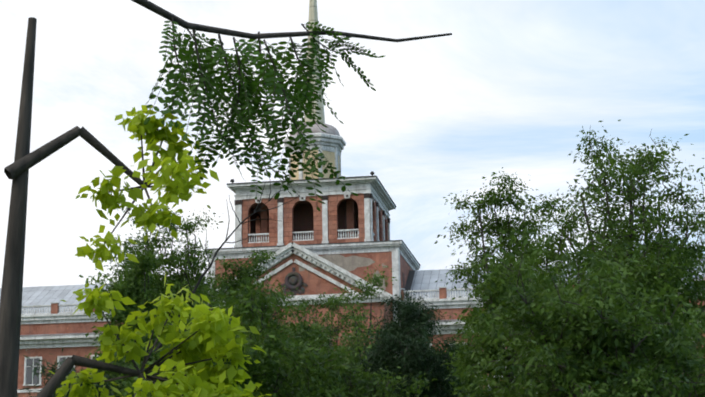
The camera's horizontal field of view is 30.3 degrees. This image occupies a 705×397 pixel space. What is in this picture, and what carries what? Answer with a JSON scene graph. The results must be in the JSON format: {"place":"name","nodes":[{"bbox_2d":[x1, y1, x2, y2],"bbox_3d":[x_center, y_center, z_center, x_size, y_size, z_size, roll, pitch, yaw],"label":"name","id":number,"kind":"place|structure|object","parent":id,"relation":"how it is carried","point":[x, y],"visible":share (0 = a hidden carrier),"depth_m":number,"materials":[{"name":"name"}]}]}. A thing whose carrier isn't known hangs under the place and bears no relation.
{"place":"outdoors","nodes":[
{"label":"outdoors","id":0,"kind":"place"},
{"bbox_2d":[0,280,205,396],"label":"building wing","id":1,"kind":"structure","parent":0,"point":[52,326],"depth_m":116.59,"materials":[{"name":"red brick"}]},
{"bbox_2d":[78,245,177,396],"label":"small tree","id":2,"kind":"object","parent":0,"point":[129,286],"depth_m":48.47,"materials":[{"name":"green plant"}]},
{"bbox_2d":[0,17,271,396],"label":"tree","id":3,"kind":"object","parent":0,"point":[215,337],"depth_m":6.11,"materials":[{"name":"green plant"}]},
{"bbox_2d":[93,202,285,396],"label":"tall tree","id":4,"kind":"object","parent":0,"point":[196,262],"depth_m":55.07,"materials":[{"name":"green plant"}]},
{"bbox_2d":[89,270,355,396],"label":"tree","id":5,"kind":"object","parent":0,"point":[266,364],"depth_m":38.53,"materials":[{"name":"green plant"}]},
{"bbox_2d":[154,177,299,352],"bbox_3d":[-0.940,0.487,9.872,1.105,1.376,0.093,2,-12,-13],"label":"bare twig","id":6,"kind":"object","parent":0,"point":[159,345],"visible":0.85,"depth_m":9.91,"materials":[{"name":"brown wood"}]},
{"bbox_2d":[201,248,303,364],"bbox_3d":[-4.896,8.480,58.987,6.315,12.793,6.142,-3,-12,9],"label":"tree","id":7,"kind":"object","parent":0,"point":[243,272],"depth_m":58.72,"materials":[{"name":"green plant"}]},
{"bbox_2d":[131,0,451,210],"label":"hanging tree branch","id":8,"kind":"object","parent":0,"point":[180,88],"depth_m":6.53,"materials":[{"name":"green plant"}]},
{"bbox_2d":[208,242,393,386],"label":"pediment","id":9,"kind":"structure","parent":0,"point":[293,263],"depth_m":108.92,"materials":[{"name":"red brick"}]},
{"bbox_2d":[280,295,341,389],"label":"spray tree","id":10,"kind":"object","parent":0,"point":[301,312],"depth_m":69.20,"materials":[{"name":"green plant"}]},
{"bbox_2d":[293,290,378,393],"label":"tree","id":11,"kind":"object","parent":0,"point":[330,303],"depth_m":79.11,"materials":[{"name":"green plant"}]},
{"bbox_2d":[0,0,704,287],"label":"sky","id":12,"kind":"structure","parent":0,"point":[513,87],"materials":[{"name":"white"}]},
{"bbox_2d":[329,263,396,396],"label":"tree","id":13,"kind":"object","parent":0,"point":[367,293],"depth_m":65.67,"materials":[{"name":"green plant"}]},
{"bbox_2d":[425,318,500,396],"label":"tree","id":14,"kind":"object","parent":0,"point":[461,345],"depth_m":60.18,"materials":[{"name":"green plant"}]},
{"bbox_2d":[434,167,572,396],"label":"robinia tree","id":15,"kind":"object","parent":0,"point":[481,292],"depth_m":49.61,"materials":[{"name":"green plant"}]},
{"bbox_2d":[400,259,704,392],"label":"building wing","id":16,"kind":"structure","parent":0,"point":[421,283],"depth_m":111.65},
{"bbox_2d":[443,225,704,396],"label":"tree","id":17,"kind":"object","parent":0,"point":[578,371],"depth_m":33.64,"materials":[{"name":"green plant"}]},
{"bbox_2d":[479,120,704,395],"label":"tree","id":18,"kind":"object","parent":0,"point":[686,256],"depth_m":43.08,"materials":[{"name":"green plant"}]},
{"label":"ground","id":19,"kind":"structure","parent":0,"visible":0},
{"bbox_2d":[17,348,133,396],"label":"bush","id":20,"kind":"object","parent":19,"relation":"on","point":[53,370],"depth_m":38.49,"materials":[{"name":"green plant"}]},
{"bbox_2d":[203,240,420,356],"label":"building block","id":21,"kind":"structure","parent":19,"relation":"on","point":[359,258],"depth_m":112.80,"materials":[{"name":"red brick"}]},
{"bbox_2d":[227,171,395,247],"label":"bell tower","id":22,"kind":"structure","parent":21,"relation":"on","point":[344,216],"depth_m":114.97,"materials":[{"name":"red brick"}]},
{"bbox_2d":[283,0,345,179],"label":"spire","id":23,"kind":"structure","parent":22,"relation":"on","point":[330,142],"depth_m":120.30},
{"bbox_2d":[247,314,436,396],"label":"tree","id":24,"kind":"object","parent":19,"relation":"on","point":[363,383],"depth_m":43.34,"materials":[{"name":"green plant"}]},
{"bbox_2d":[365,298,453,396],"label":"dark tree branches","id":25,"kind":"object","parent":19,"relation":"on","point":[408,360],"visible":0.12,"depth_m":55.78,"materials":[{"name":"green plant"}]},
{"bbox_2d":[334,288,465,396],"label":"dark tree leaves","id":26,"kind":"object","parent":25,"relation":"attached to","point":[395,332],"visible":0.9,"depth_m":55.74,"materials":[{"name":"green plant"}]}
]}

